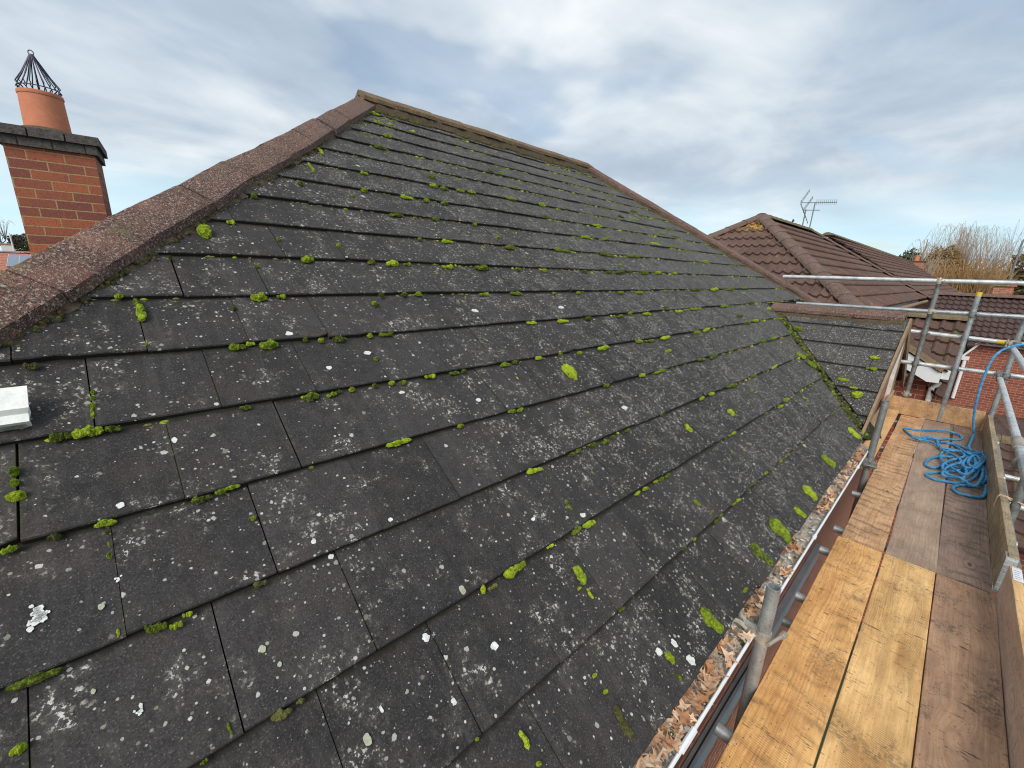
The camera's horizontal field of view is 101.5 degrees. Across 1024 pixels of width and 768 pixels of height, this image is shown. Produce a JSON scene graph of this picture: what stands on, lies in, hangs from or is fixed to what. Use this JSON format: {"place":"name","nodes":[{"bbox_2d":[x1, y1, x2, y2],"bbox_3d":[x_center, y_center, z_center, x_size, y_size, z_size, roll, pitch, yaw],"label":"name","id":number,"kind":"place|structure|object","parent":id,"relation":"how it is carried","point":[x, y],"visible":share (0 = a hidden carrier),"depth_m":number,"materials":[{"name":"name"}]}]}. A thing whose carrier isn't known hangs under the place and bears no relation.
{"place":"outdoors","nodes":[
{"label":"outdoors","id":0,"kind":"place"},
{"bbox_2d":[0,251,30,269],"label":"house","id":1,"kind":"structure","parent":0,"point":[8,259],"depth_m":30.22,"materials":[{"name":"red brick"}]},
{"bbox_2d":[0,0,1023,269],"label":"sky","id":2,"kind":"structure","parent":0,"point":[906,115],"materials":[{"name":"blue"}]},
{"bbox_2d":[708,213,929,307],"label":"house","id":3,"kind":"structure","parent":0,"point":[779,247],"depth_m":10.91,"materials":[{"name":"brown tile"}]},
{"bbox_2d":[802,196,819,224],"bbox_3d":[10.380,-5.805,14.582,0.476,1.316,0.480,12,18,33],"label":"tv aerial","id":4,"kind":"object","parent":3,"relation":"attached to","point":[805,210],"visible":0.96,"depth_m":14.60,"materials":[{"name":"metal"}]},
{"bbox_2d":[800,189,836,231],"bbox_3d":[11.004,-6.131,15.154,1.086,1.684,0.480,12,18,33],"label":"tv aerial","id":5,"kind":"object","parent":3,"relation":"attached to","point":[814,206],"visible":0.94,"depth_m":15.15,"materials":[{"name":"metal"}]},
{"bbox_2d":[813,341,1023,767],"bbox_3d":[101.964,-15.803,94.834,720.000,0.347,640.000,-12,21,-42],"label":"ground","id":6,"kind":"structure","parent":0,"point":[838,692],"depth_m":6.42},
{"bbox_2d":[0,217,13,245],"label":"bare tree","id":7,"kind":"object","parent":6,"relation":"on","point":[6,227],"visible":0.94,"depth_m":49.03,"materials":[{"name":"grey plant"}]},
{"bbox_2d":[0,243,13,250],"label":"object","id":8,"kind":"object","parent":6,"relation":"on","point":[6,246],"visible":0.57,"depth_m":35.15,"materials":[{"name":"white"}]},
{"bbox_2d":[6,233,29,252],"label":"bushy tree","id":9,"kind":"object","parent":6,"relation":"on","point":[19,241],"visible":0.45,"depth_m":50.48,"materials":[{"name":"green plant"}]},
{"bbox_2d":[0,50,911,767],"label":"house","id":10,"kind":"structure","parent":6,"relation":"on","point":[338,636],"depth_m":1.60,"materials":[{"name":"grey tile"}]},
{"bbox_2d":[0,545,18,554],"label":"moss clump","id":11,"kind":"object","parent":10,"relation":"on","point":[6,550],"visible":1,"depth_m":0.95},
{"bbox_2d":[7,466,19,477],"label":"moss clump","id":12,"kind":"object","parent":10,"relation":"on","point":[14,471],"visible":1,"depth_m":1.05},
{"bbox_2d":[10,479,19,486],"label":"moss clump","id":13,"kind":"object","parent":10,"relation":"on","point":[14,482],"visible":1,"depth_m":1.04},
{"bbox_2d":[0,386,31,431],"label":"plastic offcut","id":14,"kind":"object","parent":10,"relation":"on","point":[15,412],"visible":1,"depth_m":1.12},
{"bbox_2d":[5,490,26,501],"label":"moss clump","id":15,"kind":"object","parent":10,"relation":"on","point":[16,495],"visible":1,"depth_m":1.02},
{"bbox_2d":[8,741,27,756],"bbox_3d":[-0.913,0.674,0.773,0.025,0.019,0.020,-8,51,-39],"label":"moss clump","id":16,"kind":"object","parent":10,"relation":"on","point":[18,749],"visible":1,"depth_m":0.77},
{"bbox_2d":[22,362,38,368],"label":"moss clump","id":17,"kind":"object","parent":10,"relation":"on","point":[33,365],"visible":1,"depth_m":1.25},
{"bbox_2d":[5,667,64,691],"bbox_3d":[-0.956,0.590,0.839,0.085,0.020,0.022,-6,50,-38],"label":"moss clump","id":18,"kind":"object","parent":10,"relation":"on","point":[34,679],"visible":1,"depth_m":0.83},
{"bbox_2d":[46,532,61,540],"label":"moss clump","id":19,"kind":"object","parent":10,"relation":"on","point":[55,536],"visible":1,"depth_m":1.00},
{"bbox_2d":[48,432,71,442],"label":"moss clump","id":20,"kind":"object","parent":10,"relation":"on","point":[54,437],"visible":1,"depth_m":1.15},
{"bbox_2d":[71,424,103,438],"bbox_3d":[-1.204,0.131,1.185,0.074,0.034,0.042,-7,51,-39],"label":"moss clump","id":21,"kind":"object","parent":10,"relation":"on","point":[90,430],"visible":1,"depth_m":1.18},
{"bbox_2d":[90,407,94,418],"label":"moss clump","id":22,"kind":"object","parent":10,"relation":"on","point":[92,413],"visible":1,"depth_m":1.23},
{"bbox_2d":[94,519,116,527],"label":"moss clump","id":23,"kind":"object","parent":10,"relation":"on","point":[105,522],"visible":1,"depth_m":1.06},
{"bbox_2d":[104,425,121,432],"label":"moss clump","id":24,"kind":"object","parent":10,"relation":"on","point":[110,429],"visible":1,"depth_m":1.22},
{"bbox_2d":[114,293,123,298],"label":"moss clump","id":25,"kind":"object","parent":10,"relation":"on","point":[118,296],"visible":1,"depth_m":1.54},
{"bbox_2d":[133,298,140,306],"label":"moss clump","id":26,"kind":"object","parent":10,"relation":"on","point":[135,301],"visible":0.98,"depth_m":1.55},
{"bbox_2d":[136,303,146,320],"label":"moss clump","id":27,"kind":"object","parent":10,"relation":"on","point":[141,314],"visible":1,"depth_m":1.53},
{"bbox_2d":[145,622,166,633],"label":"moss clump","id":28,"kind":"object","parent":10,"relation":"on","point":[157,627],"visible":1,"depth_m":0.96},
{"bbox_2d":[169,620,183,629],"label":"moss clump","id":29,"kind":"object","parent":10,"relation":"on","point":[175,625],"visible":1,"depth_m":0.98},
{"bbox_2d":[182,611,192,617],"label":"moss clump","id":30,"kind":"object","parent":10,"relation":"on","point":[189,613],"visible":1,"depth_m":1.00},
{"bbox_2d":[191,494,211,503],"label":"moss clump","id":31,"kind":"object","parent":10,"relation":"on","point":[196,500],"visible":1,"depth_m":1.19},
{"bbox_2d":[196,224,211,238],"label":"moss clump","id":32,"kind":"object","parent":10,"relation":"on","point":[204,231],"visible":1,"depth_m":1.97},
{"bbox_2d":[215,488,226,494],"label":"moss clump","id":33,"kind":"object","parent":10,"relation":"on","point":[221,491],"visible":1,"depth_m":1.22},
{"bbox_2d":[227,722,232,734],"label":"moss clump","id":34,"kind":"object","parent":10,"relation":"on","point":[229,728],"visible":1,"depth_m":0.90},
{"bbox_2d":[225,484,240,489],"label":"moss clump","id":35,"kind":"object","parent":10,"relation":"on","point":[231,487],"visible":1,"depth_m":1.24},
{"bbox_2d":[229,342,245,350],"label":"moss clump","id":36,"kind":"object","parent":10,"relation":"on","point":[233,346],"visible":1,"depth_m":1.60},
{"bbox_2d":[239,404,251,410],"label":"moss clump","id":37,"kind":"object","parent":10,"relation":"on","point":[245,407],"visible":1,"depth_m":1.44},
{"bbox_2d":[250,292,267,301],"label":"moss clump","id":38,"kind":"object","parent":10,"relation":"on","point":[260,296],"visible":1,"depth_m":1.83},
{"bbox_2d":[253,580,267,587],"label":"moss clump","id":39,"kind":"object","parent":10,"relation":"on","point":[256,584],"visible":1,"depth_m":1.10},
{"bbox_2d":[258,339,278,349],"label":"moss clump","id":40,"kind":"object","parent":10,"relation":"on","point":[270,344],"visible":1,"depth_m":1.67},
{"bbox_2d":[271,708,292,721],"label":"moss clump","id":41,"kind":"object","parent":10,"relation":"on","point":[280,714],"visible":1,"depth_m":0.95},
{"bbox_2d":[296,698,304,703],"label":"moss clump","id":42,"kind":"object","parent":10,"relation":"on","point":[301,700],"visible":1,"depth_m":0.98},
{"bbox_2d":[301,255,313,262],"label":"moss clump","id":43,"kind":"object","parent":10,"relation":"on","point":[307,259],"visible":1,"depth_m":2.16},
{"bbox_2d":[302,392,318,401],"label":"moss clump","id":44,"kind":"object","parent":10,"relation":"on","point":[310,396],"visible":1,"depth_m":1.57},
{"bbox_2d":[326,392,336,396],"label":"moss clump","id":45,"kind":"object","parent":10,"relation":"on","point":[332,394],"visible":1,"depth_m":1.63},
{"bbox_2d":[332,336,345,341],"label":"moss clump","id":46,"kind":"object","parent":10,"relation":"on","point":[338,339],"visible":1,"depth_m":1.85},
{"bbox_2d":[26,306,695,745],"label":"lichen crusts","id":47,"kind":"object","parent":10,"relation":"on","point":[40,614],"visible":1,"depth_m":1.03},
{"bbox_2d":[374,145,387,149],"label":"moss clump","id":48,"kind":"object","parent":10,"relation":"on","point":[380,147],"visible":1,"depth_m":3.77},
{"bbox_2d":[2,109,773,347],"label":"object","id":49,"kind":"object","parent":10,"relation":"on","point":[107,282],"visible":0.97,"depth_m":2.03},
{"bbox_2d":[386,260,398,265],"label":"moss clump","id":50,"kind":"object","parent":10,"relation":"on","point":[392,263],"visible":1,"depth_m":2.48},
{"bbox_2d":[389,212,403,216],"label":"moss clump","id":51,"kind":"object","parent":10,"relation":"on","point":[397,214],"visible":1,"depth_m":2.95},
{"bbox_2d":[386,438,410,446],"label":"moss clump","id":52,"kind":"object","parent":10,"relation":"on","point":[399,442],"visible":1,"depth_m":1.60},
{"bbox_2d":[400,194,413,199],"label":"moss clump","id":53,"kind":"object","parent":10,"relation":"on","point":[405,196],"visible":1,"depth_m":3.23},
{"bbox_2d":[424,374,435,378],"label":"moss clump","id":54,"kind":"object","parent":10,"relation":"on","point":[433,376],"visible":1,"depth_m":1.94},
{"bbox_2d":[44,115,839,505],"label":"moss specks","id":55,"kind":"object","parent":10,"relation":"on","point":[556,269],"visible":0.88,"depth_m":4.40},
{"bbox_2d":[442,264,453,268],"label":"moss clump","id":56,"kind":"object","parent":10,"relation":"on","point":[450,266],"visible":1,"depth_m":2.74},
{"bbox_2d":[474,264,489,269],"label":"moss clump","id":57,"kind":"object","parent":10,"relation":"on","point":[484,267],"visible":1,"depth_m":2.92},
{"bbox_2d":[480,585,485,593],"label":"moss clump","id":58,"kind":"object","parent":10,"relation":"on","point":[483,590],"visible":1,"depth_m":1.33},
{"bbox_2d":[487,583,497,590],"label":"moss clump","id":59,"kind":"object","parent":10,"relation":"on","point":[494,585],"visible":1,"depth_m":1.36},
{"bbox_2d":[503,567,516,578],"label":"moss clump","id":60,"kind":"object","parent":10,"relation":"on","point":[510,572],"visible":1,"depth_m":1.41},
{"bbox_2d":[504,244,515,249],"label":"moss clump","id":61,"kind":"object","parent":10,"relation":"on","point":[510,246],"visible":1,"depth_m":3.37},
{"bbox_2d":[513,561,525,575],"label":"moss clump","id":62,"kind":"object","parent":10,"relation":"on","point":[520,565],"visible":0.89,"depth_m":1.44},
{"bbox_2d":[519,730,529,748],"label":"moss clump","id":63,"kind":"object","parent":10,"relation":"on","point":[525,739],"visible":1,"depth_m":1.10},
{"bbox_2d":[526,467,541,473],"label":"moss clump","id":64,"kind":"object","parent":10,"relation":"on","point":[531,471],"visible":1,"depth_m":1.79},
{"bbox_2d":[555,248,570,251],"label":"moss clump","id":65,"kind":"object","parent":10,"relation":"on","point":[560,250],"visible":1,"depth_m":3.84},
{"bbox_2d":[561,364,576,379],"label":"moss clump","id":66,"kind":"object","parent":10,"relation":"on","point":[568,370],"visible":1,"depth_m":2.43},
{"bbox_2d":[571,526,581,534],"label":"moss clump","id":67,"kind":"object","parent":10,"relation":"on","point":[576,530],"visible":1,"depth_m":1.66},
{"bbox_2d":[573,565,586,584],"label":"moss clump","id":68,"kind":"object","parent":10,"relation":"on","point":[580,575],"visible":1,"depth_m":1.52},
{"bbox_2d":[582,520,595,528],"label":"moss clump","id":69,"kind":"object","parent":10,"relation":"on","point":[588,524],"visible":1,"depth_m":1.70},
{"bbox_2d":[597,345,609,349],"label":"moss clump","id":70,"kind":"object","parent":10,"relation":"on","point":[604,347],"visible":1,"depth_m":2.83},
{"bbox_2d":[599,253,614,256],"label":"moss clump","id":71,"kind":"object","parent":10,"relation":"on","point":[608,254],"visible":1,"depth_m":4.31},
{"bbox_2d":[613,705,633,740],"bbox_3d":[0.329,0.997,1.232,0.034,0.018,0.102,-9,52,-40],"label":"moss clump","id":72,"kind":"object","parent":10,"relation":"on","point":[626,728],"visible":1,"depth_m":1.23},
{"bbox_2d":[665,651,674,664],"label":"moss clump","id":73,"kind":"object","parent":10,"relation":"on","point":[669,656],"visible":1,"depth_m":1.44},
{"bbox_2d":[676,672,683,681],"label":"moss clump","id":74,"kind":"object","parent":10,"relation":"on","point":[679,677],"visible":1,"depth_m":1.40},
{"bbox_2d":[685,424,692,431],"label":"moss clump","id":75,"kind":"object","parent":10,"relation":"on","point":[688,428],"visible":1,"depth_m":2.55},
{"bbox_2d":[700,606,723,633],"bbox_3d":[0.774,0.915,1.617,0.072,0.028,0.116,-18,58,-45],"label":"moss clump","id":76,"kind":"object","parent":10,"relation":"on","point":[709,619],"visible":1,"depth_m":1.61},
{"bbox_2d":[726,383,737,387],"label":"moss clump","id":77,"kind":"object","parent":10,"relation":"on","point":[732,385],"visible":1,"depth_m":3.28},
{"bbox_2d":[633,445,867,767],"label":"gutter silt","id":78,"kind":"object","parent":10,"relation":"on","point":[666,762],"visible":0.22,"depth_m":1.96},
{"bbox_2d":[634,444,866,767],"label":"dead leaves","id":79,"kind":"object","parent":78,"relation":"on","point":[690,696],"visible":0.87,"depth_m":1.48,"materials":[{"name":"beige plant"}]},
{"bbox_2d":[750,542,773,565],"bbox_3d":[1.202,0.820,2.011,0.078,0.028,0.139,-18,58,-45],"label":"moss clump","id":80,"kind":"object","parent":10,"relation":"on","point":[759,553],"visible":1,"depth_m":2.00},
{"bbox_2d":[769,518,791,543],"bbox_3d":[1.429,0.770,2.220,0.126,0.025,0.155,-8,52,-40],"label":"moss clump","id":81,"kind":"object","parent":10,"relation":"on","point":[776,524],"visible":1,"depth_m":2.21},
{"bbox_2d":[794,506,806,517],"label":"moss clump","id":82,"kind":"object","parent":10,"relation":"on","point":[799,512],"visible":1,"depth_m":2.40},
{"bbox_2d":[796,352,805,358],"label":"moss clump","id":83,"kind":"object","parent":10,"relation":"on","point":[800,355],"visible":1,"depth_m":4.62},
{"bbox_2d":[802,485,817,500],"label":"moss clump","id":84,"kind":"object","parent":10,"relation":"on","point":[809,491],"visible":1,"depth_m":2.61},
{"bbox_2d":[806,360,816,368],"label":"moss clump","id":85,"kind":"object","parent":10,"relation":"on","point":[812,364],"visible":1,"depth_m":4.57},
{"bbox_2d":[776,313,880,438],"bbox_3d":[3.369,-0.276,4.753,0.395,0.971,2.370,5,15,10],"label":"valley moss","id":86,"kind":"object","parent":10,"relation":"on","point":[831,387],"visible":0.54,"depth_m":4.44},
{"bbox_2d":[822,455,835,467],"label":"moss clump","id":87,"kind":"object","parent":10,"relation":"on","point":[829,461],"visible":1,"depth_m":3.03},
{"bbox_2d":[848,427,861,438],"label":"moss clump","id":88,"kind":"object","parent":10,"relation":"on","point":[854,433],"visible":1,"depth_m":3.64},
{"bbox_2d":[851,391,862,397],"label":"moss clump","id":89,"kind":"object","parent":10,"relation":"on","point":[856,394],"visible":1,"depth_m":4.13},
{"bbox_2d":[871,390,894,426],"bbox_3d":[4.151,0.313,4.702,1.819,0.201,0.022,-12,21,-42],"label":"timber batten","id":90,"kind":"object","parent":10,"relation":"attached to","point":[888,398],"visible":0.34,"depth_m":4.82,"materials":[{"name":"brown wood"}]},
{"bbox_2d":[714,275,1023,764],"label":"scaffold","id":91,"kind":"object","parent":6,"relation":"on","point":[762,632],"visible":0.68,"depth_m":3.75,"materials":[{"name":"metal"}]},
{"bbox_2d":[715,536,882,767],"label":"scaffold board","id":92,"kind":"object","parent":91,"relation":"on","point":[784,720],"visible":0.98,"depth_m":1.76,"materials":[{"name":"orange wood"}]},
{"bbox_2d":[815,554,934,767],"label":"scaffold board","id":93,"kind":"object","parent":91,"relation":"on","point":[873,722],"visible":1,"depth_m":1.75,"materials":[{"name":"yellow wood"}]},
{"bbox_2d":[859,408,898,469],"bbox_3d":[3.924,0.531,4.476,2.480,0.033,0.126,-12,21,-42],"label":"scaffold board","id":94,"kind":"object","parent":91,"relation":"on","point":[891,416],"visible":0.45,"depth_m":4.65,"materials":[{"name":"beige wood"}]},
{"bbox_2d":[841,415,923,554],"bbox_3d":[3.591,0.726,3.927,3.817,0.039,0.215,-12,21,-42],"label":"scaffold board","id":95,"kind":"object","parent":91,"relation":"on","point":[869,523],"visible":0.92,"depth_m":3.31,"materials":[{"name":"beige wood"}]},
{"bbox_2d":[885,419,949,573],"bbox_3d":[3.745,0.774,3.770,3.817,0.040,0.228,-12,21,-42],"label":"scaffold board","id":96,"kind":"object","parent":91,"relation":"on","point":[914,536],"visible":0.84,"depth_m":3.06,"materials":[{"name":"beige wood"}]},
{"bbox_2d":[889,396,985,429],"bbox_3d":[5.097,0.329,5.087,0.038,0.211,0.857,-12,21,-42],"label":"toe board","id":97,"kind":"object","parent":91,"relation":"attached to","point":[956,415],"visible":0.78,"depth_m":5.05,"materials":[{"name":"brown wood"}]},
{"bbox_2d":[911,573,1008,767],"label":"scaffold board","id":98,"kind":"object","parent":91,"relation":"on","point":[960,720],"visible":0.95,"depth_m":1.73,"materials":[{"name":"brown wood"}]},
{"bbox_2d":[935,425,992,593],"bbox_3d":[3.906,0.825,3.606,3.817,0.040,0.225,-12,21,-42],"label":"scaffold board","id":99,"kind":"object","parent":91,"relation":"on","point":[964,552],"visible":0.66,"depth_m":2.80,"materials":[{"name":"brown wood"}]},
{"bbox_2d":[903,343,1023,498],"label":"rope","id":100,"kind":"object","parent":99,"relation":"on","point":[976,466],"visible":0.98,"depth_m":3.82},
{"bbox_2d":[982,415,1018,591],"bbox_3d":[4.015,0.743,3.496,3.778,0.256,0.045,-12,21,-42],"label":"toe board","id":101,"kind":"object","parent":91,"relation":"attached to","point":[1004,555],"visible":0.76,"depth_m":2.75,"materials":[{"name":"brown wood"}]},
{"bbox_2d":[993,494,1023,506],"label":"lashing cord","id":102,"kind":"object","parent":101,"relation":"attached to","point":[1009,500],"visible":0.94,"depth_m":2.87,"materials":[{"name":"beige fabric"}]},
{"bbox_2d":[995,565,1023,767],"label":"toe board","id":103,"kind":"object","parent":91,"relation":"attached to","point":[1009,596],"visible":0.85,"depth_m":1.75,"materials":[{"name":"orange wood"}]},
{"bbox_2d":[823,232,960,308],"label":"house","id":104,"kind":"structure","parent":6,"relation":"on","point":[897,266],"depth_m":21.55,"materials":[{"name":"tile"}]},
{"bbox_2d":[910,255,926,268],"bbox_3d":[34.022,-8.263,35.879,1.200,5.330,1.200,-12,21,-42],"label":"chimney","id":105,"kind":"object","parent":104,"relation":"attached to","point":[917,262],"visible":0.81,"depth_m":34.92,"materials":[{"name":"brick"}]},
{"bbox_2d":[883,248,932,269],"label":"evergreen tree","id":106,"kind":"object","parent":6,"relation":"on","point":[909,256],"visible":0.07,"depth_m":40.96,"materials":[{"name":"green plant"}]},
{"bbox_2d":[857,312,968,634],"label":"outbuilding","id":107,"kind":"structure","parent":6,"relation":"on","point":[929,384],"depth_m":6.74,"materials":[{"name":"tile"}]},
{"bbox_2d":[905,239,952,275],"bbox_3d":[35.818,-7.658,37.360,2.653,10.125,3.245,6,16,14],"label":"bare tree","id":108,"kind":"object","parent":6,"relation":"on","point":[929,271],"visible":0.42,"depth_m":36.19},
{"bbox_2d":[924,244,992,279],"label":"bushy tree","id":109,"kind":"object","parent":6,"relation":"on","point":[955,253],"visible":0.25,"depth_m":40.25,"materials":[{"name":"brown plant"}]},
{"bbox_2d":[904,219,1023,274],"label":"willow tree","id":110,"kind":"object","parent":6,"relation":"on","point":[960,244],"visible":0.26,"depth_m":43.85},
{"bbox_2d":[923,258,1023,295],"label":"pollard tree","id":111,"kind":"object","parent":6,"relation":"on","point":[974,288],"visible":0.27,"depth_m":36.15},
{"bbox_2d":[931,405,1023,604],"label":"lean to","id":112,"kind":"object","parent":6,"relation":"on","point":[1003,434],"visible":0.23,"depth_m":7.82,"materials":[{"name":"tile"}]},
{"bbox_2d":[989,254,1023,294],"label":"bushy tree","id":113,"kind":"object","parent":6,"relation":"on","point":[1018,290],"visible":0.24,"depth_m":40.99,"materials":[{"name":"green plant"}]},
{"bbox_2d":[1008,239,1023,280],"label":"street lamp","id":114,"kind":"object","parent":6,"relation":"on","point":[1016,259],"visible":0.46,"depth_m":32.68,"materials":[{"name":"metal"}]},
{"bbox_2d":[935,292,1023,422],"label":"house","id":115,"kind":"structure","parent":0,"point":[965,386],"depth_m":12.87,"materials":[{"name":"red brick"}]},
{"bbox_2d":[975,285,1016,345],"bbox_3d":[19.920,-2.555,17.373,0.650,3.120,0.650,-12,21,-42],"label":"chimney","id":116,"kind":"object","parent":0,"point":[1004,289],"visible":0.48,"depth_m":16.84,"materials":[{"name":"brick"}]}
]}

